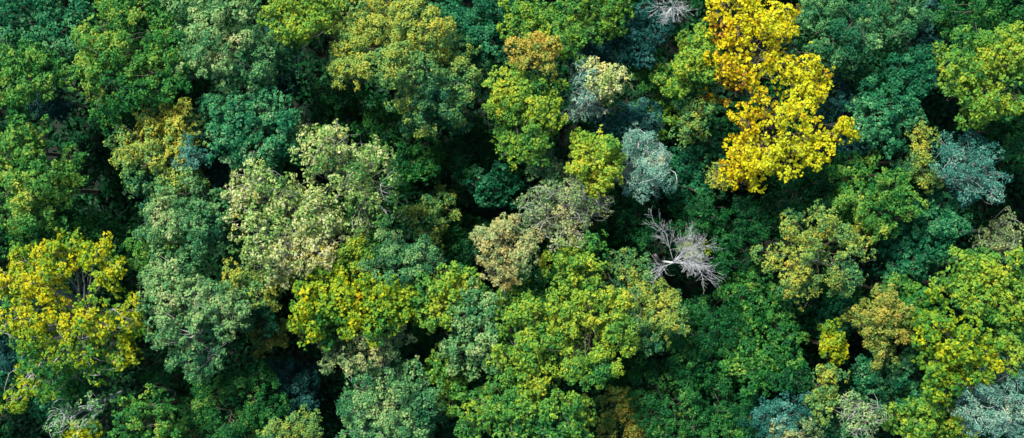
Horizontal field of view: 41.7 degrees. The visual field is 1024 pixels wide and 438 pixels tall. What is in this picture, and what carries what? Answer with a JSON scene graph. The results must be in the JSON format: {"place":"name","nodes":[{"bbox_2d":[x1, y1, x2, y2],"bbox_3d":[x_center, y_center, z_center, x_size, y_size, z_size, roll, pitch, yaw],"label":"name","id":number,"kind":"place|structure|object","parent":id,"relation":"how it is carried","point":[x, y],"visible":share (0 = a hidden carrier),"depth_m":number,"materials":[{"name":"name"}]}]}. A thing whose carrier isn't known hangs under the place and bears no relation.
{"place":"outdoors","nodes":[
{"label":"outdoors","id":0,"kind":"place"},
{"bbox_2d":[0,0,1023,437],"bbox_3d":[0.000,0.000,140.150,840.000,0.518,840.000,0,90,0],"label":"forest floor","id":1,"kind":"structure","parent":0,"point":[562,140],"depth_m":140.16,"materials":[{"name":"green plant"}]},
{"bbox_2d":[0,109,78,184],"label":"broadleaf tree","id":2,"kind":"object","parent":1,"relation":"on","point":[17,140],"visible":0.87,"depth_m":120.23,"materials":[{"name":"green plant"}]},
{"bbox_2d":[0,0,94,66],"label":"broadleaf tree","id":3,"kind":"object","parent":1,"relation":"on","point":[14,24],"visible":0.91,"depth_m":122.69,"materials":[{"name":"green plant"}]},
{"bbox_2d":[0,33,96,118],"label":"broadleaf tree","id":4,"kind":"object","parent":1,"relation":"on","point":[35,76],"visible":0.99,"depth_m":120.08,"materials":[{"name":"green plant"}]},
{"bbox_2d":[0,271,99,385],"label":"understorey tree","id":5,"kind":"object","parent":1,"relation":"on","point":[4,358],"visible":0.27,"depth_m":128.66,"materials":[{"name":"green plant"}]},
{"bbox_2d":[0,142,101,240],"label":"broadleaf tree","id":6,"kind":"object","parent":1,"relation":"on","point":[52,187],"visible":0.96,"depth_m":120.66,"materials":[{"name":"green plant"}]},
{"bbox_2d":[0,353,102,420],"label":"understorey tree","id":7,"kind":"object","parent":1,"relation":"on","point":[38,410],"visible":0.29,"depth_m":128.42,"materials":[{"name":"green plant"}]},
{"bbox_2d":[0,201,126,260],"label":"broadleaf tree","id":8,"kind":"object","parent":1,"relation":"on","point":[92,226],"visible":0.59,"depth_m":125.29,"materials":[{"name":"green plant"}]},
{"bbox_2d":[0,224,152,414],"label":"broadleaf tree","id":9,"kind":"object","parent":1,"relation":"on","point":[82,322],"visible":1,"depth_m":120.15,"materials":[{"name":"yellow plant"}]},
{"bbox_2d":[42,388,126,437],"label":"broadleaf tree","id":10,"kind":"object","parent":1,"relation":"on","point":[63,414],"visible":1,"depth_m":123.56,"materials":[{"name":"green plant"}]},
{"bbox_2d":[74,126,126,188],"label":"understorey tree","id":11,"kind":"object","parent":1,"relation":"on","point":[103,155],"visible":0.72,"depth_m":133.07,"materials":[{"name":"green plant"}]},
{"bbox_2d":[66,0,192,141],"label":"broadleaf tree","id":12,"kind":"object","parent":1,"relation":"on","point":[122,15],"visible":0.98,"depth_m":119.73,"materials":[{"name":"green plant"}]},
{"bbox_2d":[107,382,195,437],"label":"broadleaf tree","id":13,"kind":"object","parent":1,"relation":"on","point":[158,410],"visible":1,"depth_m":122.96,"materials":[{"name":"green plant"}]},
{"bbox_2d":[103,88,210,216],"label":"broadleaf tree","id":14,"kind":"object","parent":1,"relation":"on","point":[137,155],"visible":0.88,"depth_m":121.38,"materials":[{"name":"green plant"}]},
{"bbox_2d":[131,362,192,406],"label":"understorey tree","id":15,"kind":"object","parent":1,"relation":"on","point":[167,379],"visible":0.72,"depth_m":132.90,"materials":[{"name":"green plant"}]},
{"bbox_2d":[131,166,245,270],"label":"broadleaf tree","id":16,"kind":"object","parent":1,"relation":"on","point":[197,224],"visible":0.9,"depth_m":120.70,"materials":[{"name":"green plant"}]},
{"bbox_2d":[134,239,255,383],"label":"broadleaf tree","id":17,"kind":"object","parent":1,"relation":"on","point":[226,306],"visible":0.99,"depth_m":120.22,"materials":[{"name":"green plant"}]},
{"bbox_2d":[159,0,302,95],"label":"broadleaf tree","id":18,"kind":"object","parent":1,"relation":"on","point":[202,38],"visible":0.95,"depth_m":120.43,"materials":[{"name":"green plant"}]},
{"bbox_2d":[173,355,292,437],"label":"broadleaf tree","id":19,"kind":"object","parent":1,"relation":"on","point":[208,411],"visible":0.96,"depth_m":127.47,"materials":[{"name":"green plant"}]},
{"bbox_2d":[195,83,312,184],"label":"broadleaf tree","id":20,"kind":"object","parent":1,"relation":"on","point":[246,120],"visible":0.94,"depth_m":121.00,"materials":[{"name":"green plant"}]},
{"bbox_2d":[219,257,304,311],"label":"broadleaf tree","id":21,"kind":"object","parent":1,"relation":"on","point":[252,285],"visible":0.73,"depth_m":121.20,"materials":[{"name":"green plant"}]},
{"bbox_2d":[220,151,356,289],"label":"broadleaf tree","id":22,"kind":"object","parent":1,"relation":"on","point":[294,229],"visible":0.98,"depth_m":119.28,"materials":[{"name":"green plant"}]},
{"bbox_2d":[256,404,323,437],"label":"broadleaf tree","id":23,"kind":"object","parent":1,"relation":"on","point":[300,429],"visible":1,"depth_m":125.08,"materials":[{"name":"green plant"}]},
{"bbox_2d":[266,356,324,415],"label":"understorey tree","id":24,"kind":"object","parent":1,"relation":"on","point":[300,387],"visible":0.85,"depth_m":131.20,"materials":[{"name":"green plant"}]},
{"bbox_2d":[256,0,346,52],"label":"broadleaf tree","id":25,"kind":"object","parent":1,"relation":"on","point":[319,18],"visible":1,"depth_m":117.89,"materials":[{"name":"green plant"}]},
{"bbox_2d":[286,256,366,351],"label":"broadleaf tree","id":26,"kind":"object","parent":1,"relation":"on","point":[317,321],"visible":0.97,"depth_m":118.84,"materials":[{"name":"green plant"}]},
{"bbox_2d":[297,73,369,137],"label":"understorey tree","id":27,"kind":"object","parent":1,"relation":"on","point":[326,98],"visible":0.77,"depth_m":129.79,"materials":[{"name":"green plant"}]},
{"bbox_2d":[288,118,404,241],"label":"broadleaf tree","id":28,"kind":"object","parent":1,"relation":"on","point":[357,179],"visible":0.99,"depth_m":118.78,"materials":[{"name":"green plant"}]},
{"bbox_2d":[331,229,392,284],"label":"broadleaf tree","id":29,"kind":"object","parent":1,"relation":"on","point":[353,249],"visible":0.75,"depth_m":120.86,"materials":[{"name":"green plant"}]},
{"bbox_2d":[316,318,417,375],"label":"broadleaf tree","id":30,"kind":"object","parent":1,"relation":"on","point":[346,360],"visible":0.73,"depth_m":121.96,"materials":[{"name":"green plant"}]},
{"bbox_2d":[339,270,419,348],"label":"broadleaf tree","id":31,"kind":"object","parent":1,"relation":"on","point":[373,306],"visible":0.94,"depth_m":118.78,"materials":[{"name":"green plant"}]},
{"bbox_2d":[350,100,413,150],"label":"understorey tree","id":32,"kind":"object","parent":1,"relation":"on","point":[371,123],"visible":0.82,"depth_m":128.50,"materials":[{"name":"green plant"}]},
{"bbox_2d":[334,341,448,437],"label":"broadleaf tree","id":33,"kind":"object","parent":1,"relation":"on","point":[358,407],"visible":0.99,"depth_m":122.24,"materials":[{"name":"green plant"}]},
{"bbox_2d":[357,225,448,289],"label":"broadleaf tree","id":34,"kind":"object","parent":1,"relation":"on","point":[415,260],"visible":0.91,"depth_m":120.55,"materials":[{"name":"green plant"}]},
{"bbox_2d":[325,0,481,137],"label":"broadleaf tree","id":35,"kind":"object","parent":1,"relation":"on","point":[441,62],"visible":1,"depth_m":119.08,"materials":[{"name":"green plant"}]},
{"bbox_2d":[386,130,456,195],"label":"understorey tree","id":36,"kind":"object","parent":1,"relation":"on","point":[414,167],"visible":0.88,"depth_m":127.62,"materials":[{"name":"green plant"}]},
{"bbox_2d":[394,180,461,253],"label":"broadleaf tree","id":37,"kind":"object","parent":1,"relation":"on","point":[435,208],"visible":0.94,"depth_m":129.59,"materials":[{"name":"green plant"}]},
{"bbox_2d":[404,260,492,334],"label":"broadleaf tree","id":38,"kind":"object","parent":1,"relation":"on","point":[447,289],"visible":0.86,"depth_m":120.31,"materials":[{"name":"green plant"}]},
{"bbox_2d":[423,343,475,418],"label":"broadleaf tree","id":39,"kind":"object","parent":1,"relation":"on","point":[459,381],"visible":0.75,"depth_m":124.09,"materials":[{"name":"green plant"}]},
{"bbox_2d":[438,211,496,272],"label":"understorey tree","id":40,"kind":"object","parent":1,"relation":"on","point":[459,247],"visible":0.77,"depth_m":132.99,"materials":[{"name":"green plant"}]},
{"bbox_2d":[436,110,502,181],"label":"understorey tree","id":41,"kind":"object","parent":1,"relation":"on","point":[474,138],"visible":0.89,"depth_m":128.46,"materials":[{"name":"green plant"}]},
{"bbox_2d":[426,0,514,73],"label":"broadleaf tree","id":42,"kind":"object","parent":1,"relation":"on","point":[484,31],"visible":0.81,"depth_m":121.97,"materials":[{"name":"green plant"}]},
{"bbox_2d":[436,276,508,381],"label":"broadleaf tree","id":43,"kind":"object","parent":1,"relation":"on","point":[486,325],"visible":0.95,"depth_m":120.37,"materials":[{"name":"green plant"}]},
{"bbox_2d":[454,151,524,209],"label":"understorey tree","id":44,"kind":"object","parent":1,"relation":"on","point":[504,183],"visible":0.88,"depth_m":128.58,"materials":[{"name":"green plant"}]},
{"bbox_2d":[468,212,540,290],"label":"broadleaf tree","id":45,"kind":"object","parent":1,"relation":"on","point":[498,228],"visible":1,"depth_m":118.75,"materials":[{"name":"beige plant"}]},
{"bbox_2d":[0,0,1023,437],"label":"undergrowth","id":46,"kind":"object","parent":1,"relation":"on","point":[26,420],"visible":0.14,"depth_m":138.61,"materials":[{"name":"green plant"}]},
{"bbox_2d":[481,58,568,170],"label":"broadleaf tree","id":47,"kind":"object","parent":1,"relation":"on","point":[512,104],"visible":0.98,"depth_m":118.41,"materials":[{"name":"green plant"}]},
{"bbox_2d":[453,361,597,437],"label":"broadleaf tree","id":48,"kind":"object","parent":1,"relation":"on","point":[574,409],"visible":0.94,"depth_m":119.82,"materials":[{"name":"green plant"}]},
{"bbox_2d":[484,277,567,395],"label":"broadleaf tree","id":49,"kind":"object","parent":1,"relation":"on","point":[530,334],"visible":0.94,"depth_m":119.24,"materials":[{"name":"green plant"}]},
{"bbox_2d":[503,30,563,85],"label":"broadleaf tree","id":50,"kind":"object","parent":1,"relation":"on","point":[547,53],"visible":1,"depth_m":116.95,"materials":[{"name":"yellow plant"}]},
{"bbox_2d":[523,130,580,201],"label":"broadleaf tree","id":51,"kind":"object","parent":1,"relation":"on","point":[548,175],"visible":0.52,"depth_m":122.82,"materials":[{"name":"green plant"}]},
{"bbox_2d":[511,174,615,252],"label":"broadleaf tree","id":52,"kind":"object","parent":1,"relation":"on","point":[577,211],"visible":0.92,"depth_m":120.04,"materials":[{"name":"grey plant"}]},
{"bbox_2d":[495,0,635,64],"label":"broadleaf tree","id":53,"kind":"object","parent":1,"relation":"on","point":[572,30],"visible":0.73,"depth_m":120.19,"materials":[{"name":"green plant"}]},
{"bbox_2d":[538,229,610,310],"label":"broadleaf tree","id":54,"kind":"object","parent":1,"relation":"on","point":[575,259],"visible":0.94,"depth_m":120.23,"materials":[{"name":"green plant"}]},
{"bbox_2d":[560,52,609,122],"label":"broadleaf tree","id":55,"kind":"object","parent":1,"relation":"on","point":[585,96],"visible":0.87,"depth_m":121.02,"materials":[{"name":"green plant"}]},
{"bbox_2d":[545,281,640,391],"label":"broadleaf tree","id":56,"kind":"object","parent":1,"relation":"on","point":[573,356],"visible":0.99,"depth_m":118.17,"materials":[{"name":"green plant"}]},
{"bbox_2d":[558,124,627,198],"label":"broadleaf tree","id":57,"kind":"object","parent":1,"relation":"on","point":[600,155],"visible":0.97,"depth_m":118.38,"materials":[{"name":"green plant"}]},
{"bbox_2d":[583,56,634,107],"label":"broadleaf tree","id":58,"kind":"object","parent":1,"relation":"on","point":[607,91],"visible":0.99,"depth_m":119.24,"materials":[{"name":"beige plant"}]},
{"bbox_2d":[591,97,664,144],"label":"broadleaf tree","id":59,"kind":"object","parent":1,"relation":"on","point":[629,117],"visible":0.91,"depth_m":124.96,"materials":[{"name":"green plant"}]},
{"bbox_2d":[594,384,661,437],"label":"broadleaf tree","id":60,"kind":"object","parent":1,"relation":"on","point":[622,407],"visible":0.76,"depth_m":127.80,"materials":[{"name":"brown plant"}]},
{"bbox_2d":[597,193,663,251],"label":"broadleaf tree","id":61,"kind":"object","parent":1,"relation":"on","point":[624,220],"visible":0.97,"depth_m":125.09,"materials":[{"name":"green plant"}]},
{"bbox_2d":[597,246,674,308],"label":"broadleaf tree","id":62,"kind":"object","parent":1,"relation":"on","point":[644,285],"visible":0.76,"depth_m":122.85,"materials":[{"name":"green plant"}]},
{"bbox_2d":[608,0,677,69],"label":"broadleaf tree","id":63,"kind":"object","parent":1,"relation":"on","point":[637,47],"visible":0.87,"depth_m":123.74,"materials":[{"name":"green plant"}]},
{"bbox_2d":[613,121,677,203],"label":"broadleaf tree","id":64,"kind":"object","parent":1,"relation":"on","point":[655,170],"visible":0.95,"depth_m":119.98,"materials":[{"name":"green plant"}]},
{"bbox_2d":[611,277,691,357],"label":"broadleaf tree","id":65,"kind":"object","parent":1,"relation":"on","point":[670,319],"visible":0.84,"depth_m":120.20,"materials":[{"name":"green plant"}]},
{"bbox_2d":[629,54,703,114],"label":"broadleaf tree","id":66,"kind":"object","parent":1,"relation":"on","point":[655,77],"visible":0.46,"depth_m":126.04,"materials":[{"name":"green plant"}]},
{"bbox_2d":[626,352,712,437],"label":"broadleaf tree","id":67,"kind":"object","parent":1,"relation":"on","point":[652,429],"visible":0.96,"depth_m":125.51,"materials":[{"name":"green plant"}]},
{"bbox_2d":[659,19,723,99],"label":"broadleaf tree","id":68,"kind":"object","parent":1,"relation":"on","point":[692,61],"visible":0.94,"depth_m":120.36,"materials":[{"name":"green plant"}]},
{"bbox_2d":[668,85,719,150],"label":"broadleaf tree","id":69,"kind":"object","parent":1,"relation":"on","point":[693,106],"visible":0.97,"depth_m":124.06,"materials":[{"name":"green plant"}]},
{"bbox_2d":[658,129,733,217],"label":"broadleaf tree","id":70,"kind":"object","parent":1,"relation":"on","point":[692,177],"visible":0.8,"depth_m":127.67,"materials":[{"name":"green plant"}]},
{"bbox_2d":[666,188,735,239],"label":"understorey tree","id":71,"kind":"object","parent":1,"relation":"on","point":[705,220],"visible":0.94,"depth_m":124.82,"materials":[{"name":"green plant"}]},
{"bbox_2d":[663,294,753,387],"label":"broadleaf tree","id":72,"kind":"object","parent":1,"relation":"on","point":[700,342],"visible":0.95,"depth_m":125.00,"materials":[{"name":"green plant"}]},
{"bbox_2d":[679,363,760,437],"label":"broadleaf tree","id":73,"kind":"object","parent":1,"relation":"on","point":[724,389],"visible":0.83,"depth_m":125.50,"materials":[{"name":"green plant"}]},
{"bbox_2d":[706,229,758,282],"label":"understorey tree","id":74,"kind":"object","parent":1,"relation":"on","point":[727,255],"visible":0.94,"depth_m":125.69,"materials":[{"name":"green plant"}]},
{"bbox_2d":[712,255,795,348],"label":"broadleaf tree","id":75,"kind":"object","parent":1,"relation":"on","point":[768,316],"visible":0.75,"depth_m":126.18,"materials":[{"name":"green plant"}]},
{"bbox_2d":[729,194,784,250],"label":"understorey tree","id":76,"kind":"object","parent":1,"relation":"on","point":[746,220],"visible":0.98,"depth_m":124.68,"materials":[{"name":"green plant"}]},
{"bbox_2d":[704,315,809,403],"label":"broadleaf tree","id":77,"kind":"object","parent":1,"relation":"on","point":[772,353],"visible":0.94,"depth_m":124.71,"materials":[{"name":"green plant"}]},
{"bbox_2d":[702,0,835,106],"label":"broadleaf tree","id":78,"kind":"object","parent":1,"relation":"on","point":[727,61],"visible":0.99,"depth_m":118.69,"materials":[{"name":"yellow plant"}]},
{"bbox_2d":[733,390,825,437],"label":"broadleaf tree","id":79,"kind":"object","parent":1,"relation":"on","point":[782,417],"visible":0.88,"depth_m":123.66,"materials":[{"name":"green plant"}]},
{"bbox_2d":[717,70,860,193],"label":"broadleaf tree","id":80,"kind":"object","parent":1,"relation":"on","point":[750,145],"visible":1,"depth_m":118.12,"materials":[{"name":"yellow plant"}]},
{"bbox_2d":[758,149,864,238],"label":"broadleaf tree","id":81,"kind":"object","parent":1,"relation":"on","point":[809,188],"visible":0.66,"depth_m":124.73,"materials":[{"name":"green plant"}]},
{"bbox_2d":[749,199,877,311],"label":"broadleaf tree","id":82,"kind":"object","parent":1,"relation":"on","point":[801,271],"visible":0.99,"depth_m":120.71,"materials":[{"name":"green plant"}]},
{"bbox_2d":[775,268,864,331],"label":"understorey tree","id":83,"kind":"object","parent":1,"relation":"on","point":[792,308],"visible":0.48,"depth_m":129.31,"materials":[{"name":"green plant"}]},
{"bbox_2d":[794,362,850,427],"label":"broadleaf tree","id":84,"kind":"object","parent":1,"relation":"on","point":[828,394],"visible":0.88,"depth_m":123.51,"materials":[{"name":"green plant"}]},
{"bbox_2d":[798,317,849,366],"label":"broadleaf tree","id":85,"kind":"object","parent":1,"relation":"on","point":[831,344],"visible":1,"depth_m":124.11,"materials":[{"name":"yellow plant"}]},
{"bbox_2d":[812,66,871,162],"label":"broadleaf tree","id":86,"kind":"object","parent":1,"relation":"on","point":[842,99],"visible":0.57,"depth_m":126.37,"materials":[{"name":"green plant"}]},
{"bbox_2d":[787,0,934,86],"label":"broadleaf tree","id":87,"kind":"object","parent":1,"relation":"on","point":[832,31],"visible":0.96,"depth_m":122.16,"materials":[{"name":"green plant"}]},
{"bbox_2d":[833,389,892,437],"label":"broadleaf tree","id":88,"kind":"object","parent":1,"relation":"on","point":[859,409],"visible":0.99,"depth_m":123.23,"materials":[{"name":"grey plant"}]},
{"bbox_2d":[824,149,929,246],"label":"broadleaf tree","id":89,"kind":"object","parent":1,"relation":"on","point":[857,207],"visible":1,"depth_m":121.65,"materials":[{"name":"green plant"}]},
{"bbox_2d":[840,282,918,371],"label":"broadleaf tree","id":90,"kind":"object","parent":1,"relation":"on","point":[879,317],"visible":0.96,"depth_m":120.58,"materials":[{"name":"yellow plant"}]},
{"bbox_2d":[844,346,926,416],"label":"broadleaf tree","id":91,"kind":"object","parent":1,"relation":"on","point":[895,383],"visible":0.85,"depth_m":126.74,"materials":[{"name":"green plant"}]},
{"bbox_2d":[843,71,928,159],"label":"broadleaf tree","id":92,"kind":"object","parent":1,"relation":"on","point":[873,101],"visible":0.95,"depth_m":122.12,"materials":[{"name":"green plant"}]},
{"bbox_2d":[868,43,942,103],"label":"broadleaf tree","id":93,"kind":"object","parent":1,"relation":"on","point":[912,74],"visible":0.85,"depth_m":122.67,"materials":[{"name":"green plant"}]},
{"bbox_2d":[871,116,943,195],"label":"broadleaf tree","id":94,"kind":"object","parent":1,"relation":"on","point":[915,168],"visible":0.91,"depth_m":122.56,"materials":[{"name":"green plant"}]},
{"bbox_2d":[868,216,956,286],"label":"broadleaf tree","id":95,"kind":"object","parent":1,"relation":"on","point":[920,259],"visible":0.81,"depth_m":125.34,"materials":[{"name":"green plant"}]},
{"bbox_2d":[879,386,979,437],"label":"broadleaf tree","id":96,"kind":"object","parent":1,"relation":"on","point":[920,413],"visible":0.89,"depth_m":123.96,"materials":[{"name":"green plant"}]},
{"bbox_2d":[894,176,972,264],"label":"broadleaf tree","id":97,"kind":"object","parent":1,"relation":"on","point":[940,230],"visible":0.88,"depth_m":124.40,"materials":[{"name":"green plant"}]},
{"bbox_2d":[882,281,1004,403],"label":"broadleaf tree","id":98,"kind":"object","parent":1,"relation":"on","point":[949,353],"visible":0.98,"depth_m":119.03,"materials":[{"name":"green plant"}]},
{"bbox_2d":[912,129,1012,209],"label":"broadleaf tree","id":99,"kind":"object","parent":1,"relation":"on","point":[986,184],"visible":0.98,"depth_m":121.75,"materials":[{"name":"teal plant"}]},
{"bbox_2d":[917,244,1023,338],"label":"broadleaf tree","id":100,"kind":"object","parent":1,"relation":"on","point":[978,271],"visible":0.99,"depth_m":120.09,"materials":[{"name":"green plant"}]},
{"bbox_2d":[930,0,1023,47],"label":"broadleaf tree","id":101,"kind":"object","parent":1,"relation":"on","point":[982,11],"visible":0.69,"depth_m":123.78,"materials":[{"name":"green plant"}]},
{"bbox_2d":[930,20,1023,131],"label":"broadleaf tree","id":102,"kind":"object","parent":1,"relation":"on","point":[969,70],"visible":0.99,"depth_m":119.23,"materials":[{"name":"green plant"}]},
{"bbox_2d":[946,346,1023,437],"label":"broadleaf tree","id":103,"kind":"object","parent":1,"relation":"on","point":[977,395],"visible":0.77,"depth_m":120.79,"materials":[{"name":"green plant"}]},
{"bbox_2d":[950,314,1023,377],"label":"broadleaf tree","id":104,"kind":"object","parent":1,"relation":"on","point":[1010,341],"visible":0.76,"depth_m":120.44,"materials":[{"name":"green plant"}]},
{"bbox_2d":[959,206,1023,267],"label":"broadleaf tree","id":105,"kind":"object","parent":1,"relation":"on","point":[999,242],"visible":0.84,"depth_m":126.30,"materials":[{"name":"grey plant"}]},
{"bbox_2d":[962,109,1023,162],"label":"broadleaf tree","id":106,"kind":"object","parent":1,"relation":"on","point":[1014,127],"visible":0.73,"depth_m":125.48,"materials":[{"name":"green plant"}]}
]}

